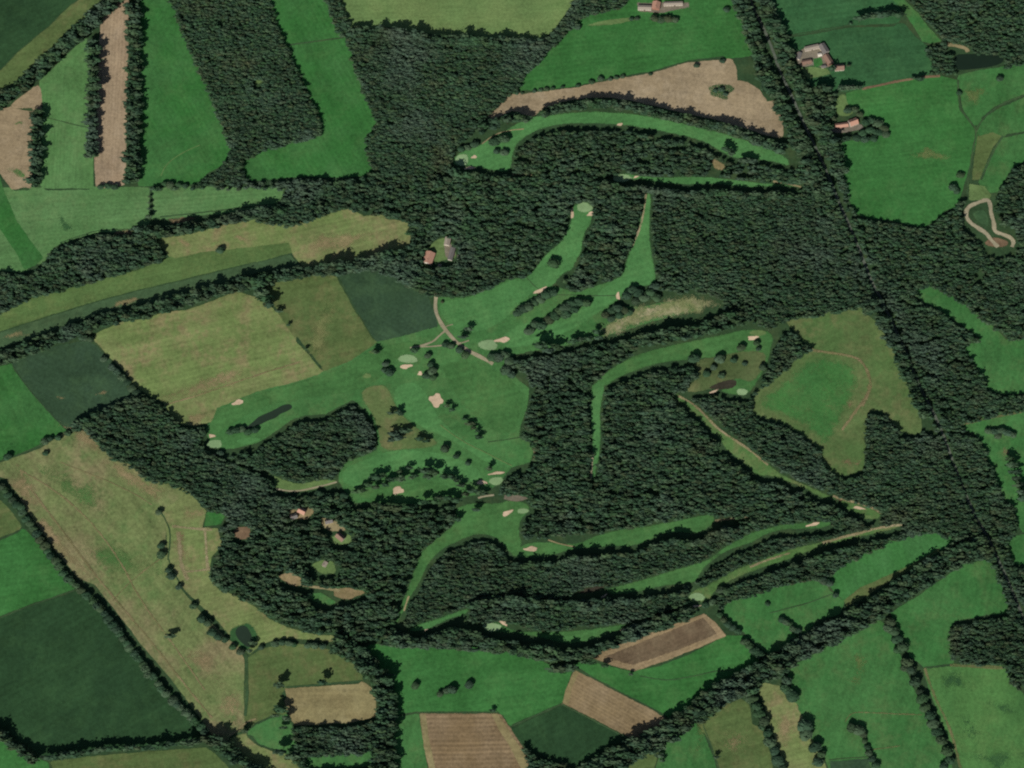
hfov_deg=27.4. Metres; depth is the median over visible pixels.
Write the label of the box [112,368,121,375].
broadleaf tree
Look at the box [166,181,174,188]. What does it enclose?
broadleaf tree
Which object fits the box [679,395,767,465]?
path
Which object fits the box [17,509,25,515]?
broadleaf tree
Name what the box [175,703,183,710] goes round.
broadleaf tree
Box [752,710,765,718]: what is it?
broadleaf tree
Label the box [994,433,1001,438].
broadleaf tree
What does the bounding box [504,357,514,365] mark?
broadleaf tree
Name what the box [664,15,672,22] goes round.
broadleaf tree
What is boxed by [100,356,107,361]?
broadleaf tree
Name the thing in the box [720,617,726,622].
broadleaf tree
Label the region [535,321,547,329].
broadleaf tree
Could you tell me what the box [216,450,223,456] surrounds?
broadleaf tree
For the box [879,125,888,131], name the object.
broadleaf tree
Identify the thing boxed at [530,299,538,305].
broadleaf tree
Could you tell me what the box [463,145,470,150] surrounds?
broadleaf tree
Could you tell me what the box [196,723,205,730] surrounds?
broadleaf tree
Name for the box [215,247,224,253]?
broadleaf tree
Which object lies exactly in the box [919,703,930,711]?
broadleaf tree
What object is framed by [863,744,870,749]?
broadleaf tree
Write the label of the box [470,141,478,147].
broadleaf tree
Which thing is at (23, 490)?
worn patch
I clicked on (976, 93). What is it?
worn patch
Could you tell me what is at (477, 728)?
field
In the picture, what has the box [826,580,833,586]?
broadleaf tree
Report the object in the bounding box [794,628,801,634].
broadleaf tree
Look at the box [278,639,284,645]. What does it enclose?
broadleaf tree
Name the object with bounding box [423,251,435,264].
clubhouse
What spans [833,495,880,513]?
path
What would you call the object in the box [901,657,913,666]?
broadleaf tree
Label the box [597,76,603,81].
shrub
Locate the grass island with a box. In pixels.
[708,84,733,99]
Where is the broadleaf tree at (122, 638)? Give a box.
[119,635,126,641]
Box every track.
[20,469,205,689]
[29,488,211,717]
[61,462,151,504]
[113,559,159,600]
[161,145,199,175]
[165,362,299,404]
[172,524,211,530]
[176,532,189,580]
[184,567,209,572]
[203,531,208,568]
[229,718,255,735]
[512,703,560,725]
[562,703,627,738]
[640,670,732,679]
[812,348,871,429]
[846,712,921,719]
[860,384,871,405]
[862,75,939,89]
[924,668,961,767]
[946,42,969,51]
[950,663,1002,669]
[964,412,1020,424]
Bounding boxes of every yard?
[444,243,454,257]
[637,2,688,12]
[794,44,829,66]
[831,123,862,133]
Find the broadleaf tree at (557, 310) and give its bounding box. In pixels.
[554,308,560,315]
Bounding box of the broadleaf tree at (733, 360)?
[730,358,737,362]
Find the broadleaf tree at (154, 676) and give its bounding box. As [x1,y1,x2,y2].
[149,672,157,680]
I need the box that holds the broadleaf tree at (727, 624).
[723,621,731,627]
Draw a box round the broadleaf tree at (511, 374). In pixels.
[507,371,515,378]
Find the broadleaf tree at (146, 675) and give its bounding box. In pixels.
[143,671,151,678]
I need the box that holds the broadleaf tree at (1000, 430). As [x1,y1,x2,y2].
[997,427,1005,433]
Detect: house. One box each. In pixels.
[290,513,297,519]
[297,507,306,514]
[325,518,332,523]
[335,532,345,541]
[652,0,660,9]
[834,64,844,70]
[848,118,858,126]
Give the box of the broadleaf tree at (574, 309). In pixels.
[569,306,579,313]
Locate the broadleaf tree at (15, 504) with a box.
[11,500,19,507]
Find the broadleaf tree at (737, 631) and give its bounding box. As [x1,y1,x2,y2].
[733,628,741,634]
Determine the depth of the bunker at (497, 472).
4142.11 m
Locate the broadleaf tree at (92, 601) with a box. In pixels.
[89,598,98,604]
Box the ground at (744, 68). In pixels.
[0,0,1023,767]
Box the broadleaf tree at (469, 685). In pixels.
[464,680,473,688]
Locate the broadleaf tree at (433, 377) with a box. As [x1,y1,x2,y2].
[430,375,436,380]
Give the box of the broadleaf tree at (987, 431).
[984,428,991,433]
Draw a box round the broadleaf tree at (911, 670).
[906,666,916,674]
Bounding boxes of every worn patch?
[9,169,26,177]
[9,466,38,505]
[37,465,102,515]
[37,517,87,574]
[59,212,70,231]
[59,425,104,453]
[76,540,166,575]
[103,460,169,499]
[114,230,132,233]
[115,298,136,306]
[159,365,253,402]
[169,216,197,222]
[175,237,194,246]
[175,530,190,560]
[177,507,203,518]
[183,646,228,688]
[187,412,205,423]
[220,689,243,735]
[304,298,335,356]
[308,230,396,251]
[696,724,705,749]
[718,727,747,756]
[775,712,794,753]
[842,459,860,465]
[848,653,868,685]
[912,147,950,161]
[943,671,966,688]
[957,712,979,743]
[963,86,987,104]
[965,750,1023,767]
[989,701,1015,716]
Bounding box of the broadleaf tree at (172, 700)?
[167,695,177,705]
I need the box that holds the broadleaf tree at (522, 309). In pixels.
[517,305,528,313]
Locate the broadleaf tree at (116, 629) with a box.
[110,625,122,633]
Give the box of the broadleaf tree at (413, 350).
[410,347,417,352]
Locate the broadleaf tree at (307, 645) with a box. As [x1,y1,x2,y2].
[304,642,310,648]
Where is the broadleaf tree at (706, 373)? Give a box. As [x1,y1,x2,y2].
[702,370,710,376]
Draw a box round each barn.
[638,5,651,10]
[663,1,682,5]
[819,43,828,54]
[823,53,833,65]
[835,122,848,128]
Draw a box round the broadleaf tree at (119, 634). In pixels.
[114,631,123,637]
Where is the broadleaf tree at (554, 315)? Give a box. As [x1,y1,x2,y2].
[548,311,559,320]
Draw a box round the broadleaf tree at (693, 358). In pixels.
[688,354,699,363]
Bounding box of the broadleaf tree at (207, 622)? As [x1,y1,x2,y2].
[203,619,212,626]
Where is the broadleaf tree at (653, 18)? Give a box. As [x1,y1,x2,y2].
[650,15,657,21]
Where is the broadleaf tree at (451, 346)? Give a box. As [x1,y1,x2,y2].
[447,343,454,348]
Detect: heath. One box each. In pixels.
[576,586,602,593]
[710,380,735,389]
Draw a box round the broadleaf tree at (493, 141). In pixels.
[488,137,500,145]
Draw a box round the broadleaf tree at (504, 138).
[498,134,509,142]
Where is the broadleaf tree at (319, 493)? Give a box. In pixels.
[314,490,323,497]
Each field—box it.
[0,0,75,68]
[0,0,99,90]
[0,106,32,189]
[0,179,42,268]
[0,186,150,265]
[0,230,28,271]
[0,243,291,330]
[0,254,299,347]
[0,364,66,459]
[0,431,244,740]
[0,500,20,536]
[0,528,74,615]
[0,591,204,755]
[0,742,48,767]
[12,86,41,110]
[12,341,131,430]
[39,39,93,188]
[49,747,227,767]
[94,0,128,187]
[94,292,322,425]
[137,0,231,186]
[151,186,282,219]
[158,209,410,267]
[164,494,348,653]
[204,512,224,525]
[230,733,298,767]
[241,0,376,180]
[244,644,362,728]
[247,714,296,753]
[267,275,376,370]
[284,682,375,725]
[305,751,373,767]
[339,270,437,341]
[340,0,573,39]
[367,644,571,724]
[393,714,426,767]
[420,713,434,767]
[420,713,528,767]
[488,58,783,137]
[492,713,527,767]
[511,706,625,766]
[518,0,751,90]
[561,670,665,736]
[563,671,578,704]
[573,635,758,718]
[593,614,726,670]
[605,618,716,664]
[629,754,656,767]
[656,724,715,767]
[696,699,772,767]
[721,578,843,653]
[752,308,921,476]
[758,683,825,767]
[759,356,858,446]
[771,0,900,34]
[786,23,932,91]
[788,621,951,767]
[826,530,953,600]
[830,758,870,767]
[839,76,977,226]
[844,548,938,605]
[891,560,1008,666]
[893,0,941,43]
[916,285,1023,393]
[923,664,1023,767]
[957,64,1023,125]
[958,409,1023,532]
[969,184,990,200]
[972,132,1000,179]
[976,97,1023,137]
[978,133,1023,192]
[1007,534,1023,564]
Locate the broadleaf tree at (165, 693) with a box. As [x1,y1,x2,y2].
[161,689,170,697]
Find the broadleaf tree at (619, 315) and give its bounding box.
[615,312,623,318]
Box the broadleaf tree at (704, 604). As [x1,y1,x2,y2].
[701,601,709,607]
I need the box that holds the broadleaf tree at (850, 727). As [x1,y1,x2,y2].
[846,723,855,732]
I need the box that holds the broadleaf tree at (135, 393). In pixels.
[132,389,141,396]
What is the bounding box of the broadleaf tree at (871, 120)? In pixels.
[868,117,875,123]
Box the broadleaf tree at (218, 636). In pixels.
[213,633,222,640]
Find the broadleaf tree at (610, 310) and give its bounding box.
[606,307,615,313]
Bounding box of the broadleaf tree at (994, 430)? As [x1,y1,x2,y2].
[991,428,998,433]
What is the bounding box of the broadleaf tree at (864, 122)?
[861,119,869,125]
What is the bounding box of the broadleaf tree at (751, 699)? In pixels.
[745,695,758,703]
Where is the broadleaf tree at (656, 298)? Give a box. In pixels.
[651,294,661,301]
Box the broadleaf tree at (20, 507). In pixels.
[16,503,25,510]
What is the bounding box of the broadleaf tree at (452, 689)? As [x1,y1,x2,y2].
[446,686,457,693]
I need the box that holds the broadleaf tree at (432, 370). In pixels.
[427,367,436,374]
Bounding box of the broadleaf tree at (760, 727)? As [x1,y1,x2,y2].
[757,724,765,730]
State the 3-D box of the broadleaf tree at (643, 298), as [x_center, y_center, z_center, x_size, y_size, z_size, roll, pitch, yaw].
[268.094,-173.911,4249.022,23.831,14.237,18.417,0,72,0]
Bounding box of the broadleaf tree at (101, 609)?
[94,606,104,612]
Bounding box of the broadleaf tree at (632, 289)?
[627,285,637,293]
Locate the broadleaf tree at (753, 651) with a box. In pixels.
[749,647,759,654]
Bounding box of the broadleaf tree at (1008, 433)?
[1002,430,1011,436]
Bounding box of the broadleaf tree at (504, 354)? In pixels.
[501,351,509,357]
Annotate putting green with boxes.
[207,440,221,447]
[274,481,293,486]
[362,373,370,377]
[398,354,417,362]
[455,154,467,165]
[478,339,497,349]
[482,623,500,631]
[489,477,502,484]
[517,508,528,513]
[577,202,592,212]
[613,174,631,181]
[689,593,704,600]
[736,388,747,394]
[750,330,765,335]
[859,515,872,518]
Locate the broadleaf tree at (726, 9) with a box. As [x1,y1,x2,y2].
[723,7,729,12]
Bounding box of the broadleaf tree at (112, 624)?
[107,621,117,628]
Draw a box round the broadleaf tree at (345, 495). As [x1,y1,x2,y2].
[340,492,348,498]
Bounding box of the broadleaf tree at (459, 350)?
[455,347,462,353]
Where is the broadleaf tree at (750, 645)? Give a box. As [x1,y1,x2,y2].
[745,642,753,649]
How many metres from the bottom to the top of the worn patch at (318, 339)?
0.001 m
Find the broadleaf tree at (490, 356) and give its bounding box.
[487,353,493,360]
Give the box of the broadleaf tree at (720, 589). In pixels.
[716,586,723,593]
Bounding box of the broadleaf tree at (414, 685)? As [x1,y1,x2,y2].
[411,682,418,689]
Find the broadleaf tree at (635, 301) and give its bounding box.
[631,298,639,304]
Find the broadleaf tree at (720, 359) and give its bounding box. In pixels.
[714,354,724,363]
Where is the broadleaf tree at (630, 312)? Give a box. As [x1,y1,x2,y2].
[626,309,632,315]
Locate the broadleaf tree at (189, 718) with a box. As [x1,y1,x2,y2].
[187,714,196,720]
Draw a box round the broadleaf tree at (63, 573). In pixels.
[58,570,67,576]
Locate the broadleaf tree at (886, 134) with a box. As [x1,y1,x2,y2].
[881,131,889,137]
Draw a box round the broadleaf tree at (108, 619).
[103,615,112,623]
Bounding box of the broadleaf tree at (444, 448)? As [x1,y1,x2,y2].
[440,444,449,452]
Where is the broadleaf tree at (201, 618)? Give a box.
[196,615,206,623]
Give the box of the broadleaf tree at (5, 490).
[1,487,8,493]
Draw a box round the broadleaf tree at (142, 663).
[138,661,147,667]
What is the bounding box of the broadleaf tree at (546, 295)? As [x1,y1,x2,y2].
[541,290,551,299]
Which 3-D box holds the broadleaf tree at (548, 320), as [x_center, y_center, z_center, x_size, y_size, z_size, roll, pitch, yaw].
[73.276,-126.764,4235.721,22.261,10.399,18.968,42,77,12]
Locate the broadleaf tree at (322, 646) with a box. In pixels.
[319,643,326,649]
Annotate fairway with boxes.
[208,341,421,434]
[342,449,480,486]
[360,482,452,501]
[394,382,515,468]
[396,500,529,623]
[410,608,467,630]
[439,202,591,332]
[443,362,523,433]
[453,111,788,170]
[486,623,624,643]
[499,194,655,347]
[512,515,713,557]
[590,381,604,479]
[596,329,772,394]
[608,521,829,593]
[612,173,794,187]
[673,394,879,518]
[688,524,898,602]
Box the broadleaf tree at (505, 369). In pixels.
[500,365,510,374]
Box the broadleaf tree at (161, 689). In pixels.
[156,685,164,692]
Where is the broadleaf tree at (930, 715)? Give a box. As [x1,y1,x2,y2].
[924,710,935,719]
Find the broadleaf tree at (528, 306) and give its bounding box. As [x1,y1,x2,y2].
[524,302,533,310]
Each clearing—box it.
[233,526,249,539]
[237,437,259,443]
[273,476,335,491]
[279,573,300,585]
[289,507,313,519]
[310,593,334,604]
[312,560,335,573]
[321,517,344,531]
[330,532,351,545]
[334,588,364,599]
[425,238,455,263]
[712,159,724,169]
[973,210,988,225]
[985,237,1007,247]
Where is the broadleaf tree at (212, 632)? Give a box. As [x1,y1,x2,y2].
[206,628,216,636]
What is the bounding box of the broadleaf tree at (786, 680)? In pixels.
[781,676,792,684]
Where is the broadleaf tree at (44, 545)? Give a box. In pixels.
[39,541,50,549]
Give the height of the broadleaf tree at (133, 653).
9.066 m
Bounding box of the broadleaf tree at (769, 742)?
[763,737,776,748]
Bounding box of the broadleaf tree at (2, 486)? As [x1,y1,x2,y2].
[0,483,5,490]
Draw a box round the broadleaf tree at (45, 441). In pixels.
[40,438,49,444]
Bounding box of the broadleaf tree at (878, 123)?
[872,119,883,126]
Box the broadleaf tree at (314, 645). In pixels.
[311,642,319,648]
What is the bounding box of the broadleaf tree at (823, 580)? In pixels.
[819,577,827,584]
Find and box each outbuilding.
[444,237,450,245]
[448,247,454,260]
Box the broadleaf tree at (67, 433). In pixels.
[64,430,71,435]
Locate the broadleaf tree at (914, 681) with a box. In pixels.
[909,677,920,686]
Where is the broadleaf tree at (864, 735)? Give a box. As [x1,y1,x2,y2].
[859,732,867,737]
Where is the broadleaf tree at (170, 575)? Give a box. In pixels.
[166,572,175,579]
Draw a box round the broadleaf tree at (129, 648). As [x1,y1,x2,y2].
[124,644,133,651]
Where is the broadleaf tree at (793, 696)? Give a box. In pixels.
[786,691,799,702]
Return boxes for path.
[276,481,336,491]
[300,583,339,591]
[410,330,445,347]
[440,425,511,465]
[482,128,523,143]
[504,495,527,500]
[548,539,574,546]
[590,453,593,477]
[631,194,646,247]
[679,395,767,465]
[715,517,747,521]
[750,552,789,567]
[822,524,901,543]
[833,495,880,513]
[964,198,1015,247]
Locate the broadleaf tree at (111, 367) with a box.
[107,364,115,370]
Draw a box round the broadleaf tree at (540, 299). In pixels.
[535,295,545,303]
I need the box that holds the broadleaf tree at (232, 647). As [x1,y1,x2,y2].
[228,644,236,649]
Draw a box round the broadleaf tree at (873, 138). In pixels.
[870,135,877,141]
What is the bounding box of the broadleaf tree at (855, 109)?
[851,106,858,111]
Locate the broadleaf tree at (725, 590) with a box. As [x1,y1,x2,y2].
[723,587,729,595]
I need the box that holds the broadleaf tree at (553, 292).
[549,289,557,296]
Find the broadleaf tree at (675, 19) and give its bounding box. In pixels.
[672,17,678,22]
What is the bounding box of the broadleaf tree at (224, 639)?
[221,637,228,642]
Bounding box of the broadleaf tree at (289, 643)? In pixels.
[285,640,293,645]
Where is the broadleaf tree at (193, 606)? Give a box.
[189,603,197,609]
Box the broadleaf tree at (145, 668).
[140,665,150,672]
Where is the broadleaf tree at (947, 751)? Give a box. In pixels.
[940,746,953,755]
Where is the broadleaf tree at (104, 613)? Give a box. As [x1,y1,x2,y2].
[100,610,109,616]
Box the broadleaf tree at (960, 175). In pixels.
[956,172,964,177]
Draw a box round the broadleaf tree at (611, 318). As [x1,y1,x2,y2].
[607,315,615,321]
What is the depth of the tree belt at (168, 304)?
4241.07 m
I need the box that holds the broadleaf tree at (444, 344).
[442,342,447,347]
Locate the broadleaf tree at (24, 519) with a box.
[21,516,30,522]
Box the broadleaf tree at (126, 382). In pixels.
[122,379,131,385]
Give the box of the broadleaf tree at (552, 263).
[547,258,560,268]
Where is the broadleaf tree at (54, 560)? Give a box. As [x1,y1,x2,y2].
[50,557,60,564]
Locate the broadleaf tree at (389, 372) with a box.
[384,368,393,376]
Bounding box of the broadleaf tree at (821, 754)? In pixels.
[817,751,825,757]
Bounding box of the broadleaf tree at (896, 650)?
[893,647,901,653]
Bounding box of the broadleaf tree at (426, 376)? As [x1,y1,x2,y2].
[421,373,430,378]
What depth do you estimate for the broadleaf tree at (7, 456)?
4144.85 m
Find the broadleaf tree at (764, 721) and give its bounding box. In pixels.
[759,716,769,726]
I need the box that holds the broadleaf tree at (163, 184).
[160,181,166,186]
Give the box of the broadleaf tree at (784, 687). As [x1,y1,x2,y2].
[779,684,789,691]
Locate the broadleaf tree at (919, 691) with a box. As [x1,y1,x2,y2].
[916,689,923,694]
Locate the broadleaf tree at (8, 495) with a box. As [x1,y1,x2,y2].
[3,492,12,498]
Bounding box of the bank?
[229,623,257,649]
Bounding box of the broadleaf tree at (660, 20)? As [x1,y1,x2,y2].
[657,16,664,23]
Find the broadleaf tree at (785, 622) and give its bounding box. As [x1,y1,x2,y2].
[782,619,789,625]
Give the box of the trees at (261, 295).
[39,9,1023,767]
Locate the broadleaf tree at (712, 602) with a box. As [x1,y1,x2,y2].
[708,598,716,605]
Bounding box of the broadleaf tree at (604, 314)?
[600,311,609,318]
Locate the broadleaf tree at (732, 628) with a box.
[728,625,735,631]
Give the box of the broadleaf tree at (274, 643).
[271,640,278,646]
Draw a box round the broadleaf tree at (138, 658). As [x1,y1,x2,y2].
[132,655,142,662]
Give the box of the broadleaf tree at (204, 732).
[200,728,209,736]
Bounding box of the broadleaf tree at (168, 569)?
[164,567,172,572]
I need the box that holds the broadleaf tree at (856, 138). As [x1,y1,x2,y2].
[852,135,860,141]
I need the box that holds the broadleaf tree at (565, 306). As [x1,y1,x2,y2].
[559,303,570,310]
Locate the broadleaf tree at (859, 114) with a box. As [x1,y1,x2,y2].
[856,112,863,116]
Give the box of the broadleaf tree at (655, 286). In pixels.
[649,283,659,289]
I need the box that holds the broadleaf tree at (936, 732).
[931,728,943,736]
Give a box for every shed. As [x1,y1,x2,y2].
[796,52,801,59]
[801,59,811,64]
[804,44,818,51]
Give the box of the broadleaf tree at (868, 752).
[865,750,872,755]
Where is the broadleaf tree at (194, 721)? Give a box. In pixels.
[189,716,199,725]
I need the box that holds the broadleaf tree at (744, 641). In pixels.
[740,638,749,645]
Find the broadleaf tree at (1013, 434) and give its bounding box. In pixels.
[1009,432,1016,437]
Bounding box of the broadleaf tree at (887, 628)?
[883,624,893,631]
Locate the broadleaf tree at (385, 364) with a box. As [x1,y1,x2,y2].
[382,361,388,366]
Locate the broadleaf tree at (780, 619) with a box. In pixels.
[778,617,784,622]
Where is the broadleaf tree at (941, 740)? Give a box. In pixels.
[935,735,946,744]
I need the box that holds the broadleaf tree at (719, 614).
[716,612,722,617]
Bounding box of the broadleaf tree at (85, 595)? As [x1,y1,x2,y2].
[81,591,91,599]
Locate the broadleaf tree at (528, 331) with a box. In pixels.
[523,327,534,334]
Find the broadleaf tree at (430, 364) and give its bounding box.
[427,361,433,367]
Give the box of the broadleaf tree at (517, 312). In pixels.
[513,308,522,316]
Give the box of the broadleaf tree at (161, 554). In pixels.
[156,551,166,558]
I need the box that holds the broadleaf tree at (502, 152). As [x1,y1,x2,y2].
[499,149,508,155]
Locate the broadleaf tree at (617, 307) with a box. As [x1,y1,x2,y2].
[612,304,622,311]
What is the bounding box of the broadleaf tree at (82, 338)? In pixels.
[78,335,87,341]
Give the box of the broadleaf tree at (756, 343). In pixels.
[753,340,759,345]
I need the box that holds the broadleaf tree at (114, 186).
[111,184,118,189]
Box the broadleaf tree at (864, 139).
[861,136,869,142]
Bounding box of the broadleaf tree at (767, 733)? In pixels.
[763,729,772,737]
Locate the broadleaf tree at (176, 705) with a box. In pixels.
[171,701,180,707]
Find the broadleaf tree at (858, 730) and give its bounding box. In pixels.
[853,725,864,735]
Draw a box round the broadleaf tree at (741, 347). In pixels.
[736,344,745,350]
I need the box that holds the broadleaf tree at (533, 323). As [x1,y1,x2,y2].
[530,320,537,327]
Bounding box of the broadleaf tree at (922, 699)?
[916,693,928,704]
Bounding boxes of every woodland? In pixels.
[0,234,164,314]
[82,394,300,528]
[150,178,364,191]
[166,0,322,186]
[208,492,456,645]
[228,406,376,483]
[255,169,649,298]
[290,721,378,767]
[323,0,627,184]
[403,521,770,627]
[467,591,688,631]
[498,345,862,539]
[511,130,797,183]
[521,747,567,767]
[590,0,608,9]
[649,152,879,330]
[691,394,987,546]
[696,518,887,587]
[714,529,932,609]
[752,332,812,395]
[807,85,850,144]
[830,161,1023,690]
[909,0,1023,75]
[993,165,1023,250]
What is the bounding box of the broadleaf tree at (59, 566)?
[53,562,64,570]
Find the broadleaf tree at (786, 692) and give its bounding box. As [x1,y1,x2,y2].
[783,688,792,694]
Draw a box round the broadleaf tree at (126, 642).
[122,640,130,646]
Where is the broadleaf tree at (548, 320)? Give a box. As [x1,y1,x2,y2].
[543,316,553,324]
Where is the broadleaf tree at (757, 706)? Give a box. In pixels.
[750,702,762,710]
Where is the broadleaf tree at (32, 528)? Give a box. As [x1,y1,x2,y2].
[29,526,37,531]
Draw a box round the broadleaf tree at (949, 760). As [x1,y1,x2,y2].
[945,756,955,764]
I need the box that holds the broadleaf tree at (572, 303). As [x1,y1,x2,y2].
[566,300,579,306]
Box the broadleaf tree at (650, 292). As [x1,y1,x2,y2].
[645,288,655,296]
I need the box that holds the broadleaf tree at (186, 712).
[181,708,190,716]
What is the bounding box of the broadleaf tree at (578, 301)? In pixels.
[574,297,583,305]
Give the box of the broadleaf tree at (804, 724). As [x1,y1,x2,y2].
[797,719,812,731]
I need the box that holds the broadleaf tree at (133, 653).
[130,650,138,656]
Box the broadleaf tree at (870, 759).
[867,756,875,762]
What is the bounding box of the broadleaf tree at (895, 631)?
[887,626,899,635]
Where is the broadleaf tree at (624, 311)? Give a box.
[621,306,627,314]
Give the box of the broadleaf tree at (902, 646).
[897,642,909,651]
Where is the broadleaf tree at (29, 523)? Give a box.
[25,520,34,526]
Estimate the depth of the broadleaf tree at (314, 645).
4028.36 m
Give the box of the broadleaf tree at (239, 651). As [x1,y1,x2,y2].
[236,648,244,654]
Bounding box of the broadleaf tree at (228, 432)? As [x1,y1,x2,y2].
[225,429,233,434]
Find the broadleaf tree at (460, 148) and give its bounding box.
[457,146,464,151]
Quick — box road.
[750,0,1023,620]
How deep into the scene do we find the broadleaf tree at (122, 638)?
4032.31 m
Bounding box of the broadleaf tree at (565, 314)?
[560,310,570,318]
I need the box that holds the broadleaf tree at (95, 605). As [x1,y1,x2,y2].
[92,602,101,608]
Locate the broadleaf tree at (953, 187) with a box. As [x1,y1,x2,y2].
[948,184,957,190]
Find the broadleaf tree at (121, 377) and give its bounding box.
[117,374,126,380]
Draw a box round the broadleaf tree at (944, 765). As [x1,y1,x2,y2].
[939,762,948,767]
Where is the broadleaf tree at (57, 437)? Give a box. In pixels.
[54,435,61,440]
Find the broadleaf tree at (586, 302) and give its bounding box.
[582,299,591,306]
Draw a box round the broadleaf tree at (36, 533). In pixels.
[31,530,41,537]
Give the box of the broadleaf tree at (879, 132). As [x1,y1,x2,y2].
[873,129,882,135]
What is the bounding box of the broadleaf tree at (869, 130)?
[865,127,874,133]
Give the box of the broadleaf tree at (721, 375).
[718,373,724,378]
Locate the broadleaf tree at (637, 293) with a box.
[633,289,643,297]
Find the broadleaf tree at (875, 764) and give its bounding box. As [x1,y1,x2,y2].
[871,762,879,767]
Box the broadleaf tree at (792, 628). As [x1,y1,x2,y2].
[789,626,795,631]
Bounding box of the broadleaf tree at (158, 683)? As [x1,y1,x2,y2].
[154,681,162,686]
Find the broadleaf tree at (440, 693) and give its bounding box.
[437,691,443,696]
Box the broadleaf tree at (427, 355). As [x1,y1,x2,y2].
[424,353,430,358]
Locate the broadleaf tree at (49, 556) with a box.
[45,552,53,559]
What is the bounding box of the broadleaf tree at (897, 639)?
[891,635,902,643]
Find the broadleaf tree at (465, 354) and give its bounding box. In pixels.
[461,351,469,358]
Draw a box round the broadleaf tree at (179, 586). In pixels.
[175,584,182,589]
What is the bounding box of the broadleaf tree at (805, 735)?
[799,730,812,740]
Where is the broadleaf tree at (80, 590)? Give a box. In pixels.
[76,587,85,594]
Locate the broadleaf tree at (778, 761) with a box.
[771,755,784,766]
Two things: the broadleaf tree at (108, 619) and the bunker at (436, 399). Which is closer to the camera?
the broadleaf tree at (108, 619)
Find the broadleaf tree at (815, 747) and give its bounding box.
[808,741,821,752]
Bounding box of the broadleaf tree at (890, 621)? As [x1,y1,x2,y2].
[884,617,895,625]
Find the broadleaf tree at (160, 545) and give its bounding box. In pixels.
[157,543,164,548]
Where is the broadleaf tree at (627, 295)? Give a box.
[621,291,631,299]
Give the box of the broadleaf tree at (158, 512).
[155,509,162,515]
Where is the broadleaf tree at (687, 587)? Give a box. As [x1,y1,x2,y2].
[683,585,689,590]
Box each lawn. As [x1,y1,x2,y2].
[589,17,633,25]
[801,66,829,79]
[813,58,822,66]
[835,94,852,115]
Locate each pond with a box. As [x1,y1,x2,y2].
[236,626,252,646]
[239,404,291,432]
[954,54,1003,69]
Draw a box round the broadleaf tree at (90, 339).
[87,336,93,341]
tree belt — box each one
[0,0,123,110]
[0,248,407,364]
[0,729,39,764]
[23,109,47,187]
[69,396,142,431]
[81,39,103,157]
[119,0,144,183]
[131,205,286,237]
[206,734,255,767]
[328,634,401,767]
[345,24,545,47]
[383,607,696,660]
[448,167,515,185]
[465,589,689,611]
[477,112,532,134]
[512,517,758,569]
[539,98,789,153]
[577,535,993,767]
[586,311,746,357]
[601,180,795,200]
[731,0,834,199]
[753,0,849,176]
[763,539,880,580]
[861,296,930,418]
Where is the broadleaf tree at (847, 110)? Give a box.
[843,107,851,113]
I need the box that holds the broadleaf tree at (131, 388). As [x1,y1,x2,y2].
[127,385,136,391]
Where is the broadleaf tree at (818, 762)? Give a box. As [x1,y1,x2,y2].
[812,758,823,766]
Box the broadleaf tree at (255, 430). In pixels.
[252,427,258,432]
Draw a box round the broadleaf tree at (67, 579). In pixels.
[63,575,73,582]
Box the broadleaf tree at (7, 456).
[3,453,11,460]
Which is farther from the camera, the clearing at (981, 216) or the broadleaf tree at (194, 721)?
the clearing at (981, 216)
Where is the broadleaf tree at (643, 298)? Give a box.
[639,294,649,301]
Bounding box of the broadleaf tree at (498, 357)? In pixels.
[493,353,503,362]
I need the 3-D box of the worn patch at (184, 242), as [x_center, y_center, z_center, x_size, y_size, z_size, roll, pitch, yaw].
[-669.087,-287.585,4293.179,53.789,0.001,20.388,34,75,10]
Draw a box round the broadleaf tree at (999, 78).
[996,75,1003,81]
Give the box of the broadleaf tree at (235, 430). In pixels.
[231,427,239,433]
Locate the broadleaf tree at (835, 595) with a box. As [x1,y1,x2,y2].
[832,592,838,597]
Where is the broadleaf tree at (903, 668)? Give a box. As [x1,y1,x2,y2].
[900,665,907,671]
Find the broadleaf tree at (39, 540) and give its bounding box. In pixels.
[34,536,44,544]
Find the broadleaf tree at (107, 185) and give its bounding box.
[104,183,110,188]
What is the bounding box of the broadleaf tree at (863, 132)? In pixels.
[858,129,866,136]
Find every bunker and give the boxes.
[232,399,242,404]
[393,486,403,494]
[400,364,412,368]
[429,393,442,407]
[477,480,487,483]
[488,471,504,474]
[494,337,508,342]
[503,510,512,515]
[523,546,536,551]
[534,286,546,293]
[748,336,758,339]
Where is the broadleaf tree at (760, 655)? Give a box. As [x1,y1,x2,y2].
[754,651,764,658]
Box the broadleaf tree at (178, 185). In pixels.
[175,182,182,187]
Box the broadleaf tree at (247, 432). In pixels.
[244,429,251,435]
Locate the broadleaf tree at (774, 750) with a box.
[769,746,779,755]
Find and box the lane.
[434,264,493,364]
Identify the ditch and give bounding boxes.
[0,262,254,331]
[0,431,65,460]
[0,589,75,616]
[12,365,65,429]
[45,117,87,127]
[60,229,128,242]
[157,508,170,559]
[160,203,275,217]
[244,654,248,715]
[286,680,361,687]
[288,37,342,45]
[557,294,615,295]
[703,725,718,767]
[770,594,831,612]
[788,25,849,35]
[829,756,867,759]
[957,80,976,193]
[976,95,1023,131]
[980,136,1003,179]
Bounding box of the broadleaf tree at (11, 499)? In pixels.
[8,496,16,502]
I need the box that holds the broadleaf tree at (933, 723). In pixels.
[926,719,939,728]
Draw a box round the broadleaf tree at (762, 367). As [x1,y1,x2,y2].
[759,364,766,370]
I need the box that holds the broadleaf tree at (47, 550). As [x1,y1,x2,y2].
[43,548,51,554]
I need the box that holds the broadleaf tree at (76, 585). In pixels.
[71,582,79,588]

